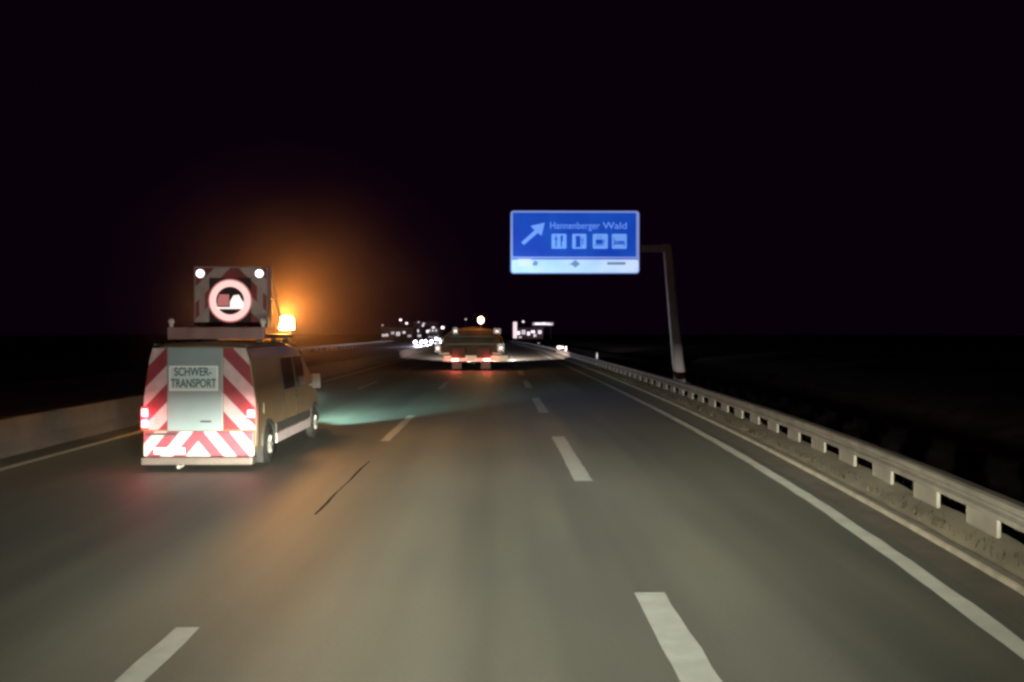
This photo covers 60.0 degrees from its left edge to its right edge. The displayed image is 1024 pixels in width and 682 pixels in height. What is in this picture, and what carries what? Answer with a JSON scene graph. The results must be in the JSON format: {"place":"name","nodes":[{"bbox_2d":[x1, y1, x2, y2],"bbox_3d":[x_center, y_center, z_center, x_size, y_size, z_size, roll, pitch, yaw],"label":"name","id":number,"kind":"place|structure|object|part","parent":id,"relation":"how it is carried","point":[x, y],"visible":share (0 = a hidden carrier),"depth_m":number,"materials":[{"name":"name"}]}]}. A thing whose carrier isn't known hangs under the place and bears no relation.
{"place":"outdoors","nodes":[
{"label":"outdoors","id":0,"kind":"place"},
{"bbox_2d":[0,340,441,417],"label":"opposite road","id":1,"kind":"structure","parent":0,"point":[22,398],"depth_m":38.06,"materials":[{"name":"grey asphalt"}]},
{"bbox_2d":[414,338,424,345],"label":"oncoming car","id":2,"kind":"object","parent":1,"relation":"on","point":[419,341],"visible":1,"depth_m":174.32,"materials":[{"name":"grey"}]},
{"bbox_2d":[424,338,433,344],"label":"oncoming car","id":3,"kind":"object","parent":1,"relation":"on","point":[429,340],"visible":0.91,"depth_m":187.81,"materials":[{"name":"grey"}]},
{"bbox_2d":[428,328,440,342],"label":"oncoming truck","id":4,"kind":"object","parent":1,"relation":"on","point":[434,334],"visible":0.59,"depth_m":234.14,"materials":[{"name":"grey"}]},
{"bbox_2d":[0,343,1023,681],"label":"road","id":5,"kind":"structure","parent":0,"point":[462,525],"depth_m":9.09,"materials":[{"name":"grey asphalt"}]},
{"bbox_2d":[115,627,198,681],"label":"lane marking","id":6,"kind":"object","parent":5,"relation":"on","point":[144,667],"visible":1,"depth_m":6.32,"materials":[{"name":"paint"}]},
{"bbox_2d":[0,351,432,470],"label":"edge line","id":7,"kind":"object","parent":5,"relation":"on","point":[48,456],"visible":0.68,"depth_m":18.09,"materials":[{"name":"paint"}]},
{"bbox_2d":[141,267,320,468],"bbox_3d":[-5.329,0.365,17.690,2.400,3.605,5.864,0,0,-1],"label":"escort van","id":8,"kind":"object","parent":5,"relation":"on","point":[215,401],"visible":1,"depth_m":15.05,"materials":[{"name":"beige paint"}]},
{"bbox_3d":[-5.356,0.815,14.996,0.930,1.410,0.047,0,0,-1],"label":"rear door","id":9,"kind":"part","parent":8,"relation":"part of","materials":[{"name":"silver metal"}]},
{"bbox_3d":[-4.401,0.620,17.439,0.091,0.600,0.900,0,0,-1],"label":"side window","id":10,"kind":"part","parent":8,"relation":"part of","materials":[{"name":"grey glass"}]},
{"bbox_3d":[-4.416,0.612,18.413,0.091,0.600,0.750,0,0,-1],"label":"side window","id":11,"kind":"part","parent":8,"relation":"part of","materials":[{"name":"grey glass"}]},
{"bbox_2d":[314,461,369,514],"bbox_3d":[-2.545,2.186,13.672,0.047,0.001,4.785,0,0,-1],"label":"tar seam","id":12,"kind":"object","parent":5,"relation":"on","point":[324,505],"visible":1,"depth_m":12.65,"materials":[{"name":"black asphalt"}]},
{"bbox_2d":[380,415,414,440],"bbox_3d":[-2.778,2.119,22.017,0.217,0.001,6.000,0,0,-1],"label":"lane marking","id":13,"kind":"object","parent":5,"relation":"on","point":[390,435],"visible":1,"depth_m":21.31,"materials":[{"name":"paint"}]},
{"bbox_2d":[438,381,449,388],"bbox_3d":[-3.059,1.974,40.084,0.222,0.001,6.000,0,0,-1],"label":"lane marking","id":14,"kind":"object","parent":5,"relation":"on","point":[443,385],"visible":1,"depth_m":39.47,"materials":[{"name":"paint"}]},
{"bbox_2d":[435,327,507,369],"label":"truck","id":15,"kind":"object","parent":5,"relation":"on","point":[457,357],"visible":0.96,"depth_m":54.95,"materials":[{"name":"metal"}]},
{"bbox_2d":[440,327,503,353],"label":"wide load","id":16,"kind":"object","parent":15,"relation":"on","point":[470,340],"visible":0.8,"depth_m":55.47,"materials":[{"name":"brown"}]},
{"bbox_2d":[478,317,483,328],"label":"rotating beacon","id":17,"kind":"object","parent":16,"relation":"on","point":[480,320],"visible":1,"depth_m":55.55,"materials":[{"name":"plastic"}]},
{"bbox_2d":[522,380,532,387],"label":"lane marking","id":18,"kind":"object","parent":5,"relation":"on","point":[527,383],"visible":1,"depth_m":40.25,"materials":[{"name":"paint"}]},
{"bbox_2d":[532,398,548,412],"bbox_3d":[0.889,2.065,28.825,0.300,0.001,6.000,0,0,-1],"label":"lane marking","id":19,"kind":"object","parent":5,"relation":"on","point":[540,406],"visible":1,"depth_m":28.45,"materials":[{"name":"paint"}]},
{"bbox_2d":[552,436,592,480],"bbox_3d":[1.076,2.161,16.857,0.302,0.001,6.000,0,0,-1],"label":"lane marking","id":20,"kind":"object","parent":5,"relation":"on","point":[577,469],"visible":1,"depth_m":16.09,"materials":[{"name":"paint"}]},
{"bbox_2d":[634,592,721,681],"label":"lane marking","id":21,"kind":"object","parent":5,"relation":"on","point":[684,653],"visible":1,"depth_m":6.65,"materials":[{"name":"paint"}]},
{"bbox_2d":[505,342,1023,594],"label":"kerb","id":22,"kind":"structure","parent":5,"relation":"on","point":[1007,578],"depth_m":11.35,"materials":[{"name":"concrete"}]},
{"bbox_2d":[535,351,1023,658],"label":"edge line","id":23,"kind":"object","parent":5,"relation":"on","point":[989,624],"visible":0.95,"depth_m":9.07,"materials":[{"name":"paint"}]},
{"bbox_2d":[0,334,1023,579],"bbox_3d":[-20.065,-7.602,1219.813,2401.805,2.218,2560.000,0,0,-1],"label":"ground","id":24,"kind":"structure","parent":0,"point":[952,404],"depth_m":37.52,"materials":[{"name":"black plant"}]},
{"bbox_2d":[0,343,440,458],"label":"concrete barrier","id":25,"kind":"object","parent":24,"relation":"on","point":[23,433],"visible":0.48,"depth_m":19.88,"materials":[{"name":"grey concrete"}]},
{"bbox_2d":[294,339,403,353],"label":"guardrail","id":26,"kind":"object","parent":24,"relation":"on","point":[341,345],"visible":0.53,"depth_m":137.57,"materials":[{"name":"metal"}]},
{"bbox_2d":[380,327,417,340],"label":"warehouse","id":27,"kind":"structure","parent":24,"relation":"on","point":[404,333],"depth_m":299.41,"materials":[{"name":"grey"}]},
{"bbox_2d":[413,322,439,339],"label":"office block","id":28,"kind":"structure","parent":24,"relation":"on","point":[423,329],"depth_m":329.50,"materials":[{"name":"grey"}]},
{"bbox_2d":[513,322,516,339],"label":"pylon sign","id":29,"kind":"object","parent":24,"relation":"on","point":[514,330],"visible":0.93,"depth_m":289.88,"materials":[{"name":"white plastic"}]},
{"bbox_2d":[516,328,543,338],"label":"service station","id":30,"kind":"object","parent":24,"relation":"on","point":[525,333],"visible":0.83,"depth_m":300.09,"materials":[{"name":"grey"}]},
{"bbox_2d":[533,322,552,338],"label":"canopy","id":31,"kind":"object","parent":24,"relation":"on","point":[542,323],"visible":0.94,"depth_m":295.19,"materials":[{"name":"grey metal"}]},
{"bbox_2d":[639,244,689,383],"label":"sign mast","id":32,"kind":"object","parent":24,"relation":"on","point":[676,346],"visible":0.62,"depth_m":43.40,"materials":[{"name":"metal"}]},
{"bbox_2d":[510,211,638,273],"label":"direction sign","id":33,"kind":"object","parent":32,"relation":"attached to","point":[574,242],"visible":1,"depth_m":42.99,"materials":[{"name":"blue metal"}]},
{"bbox_2d":[503,340,1023,537],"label":"guardrail","id":34,"kind":"object","parent":24,"relation":"on","point":[988,511],"visible":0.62,"depth_m":12.96,"materials":[{"name":"metal"}]},
{"bbox_2d":[517,343,1023,579],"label":"verge","id":35,"kind":"structure","parent":24,"relation":"on","point":[1008,545],"depth_m":12.51,"materials":[{"name":"green plant"}]},
{"bbox_2d":[0,0,1023,335],"label":"sky","id":36,"kind":"structure","parent":0,"point":[805,167],"materials":[{"name":"black"}]},
{"bbox_2d":[504,342,1023,626],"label":"hard shoulder","id":37,"kind":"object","parent":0,"point":[1002,597],"visible":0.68,"depth_m":10.89}
]}

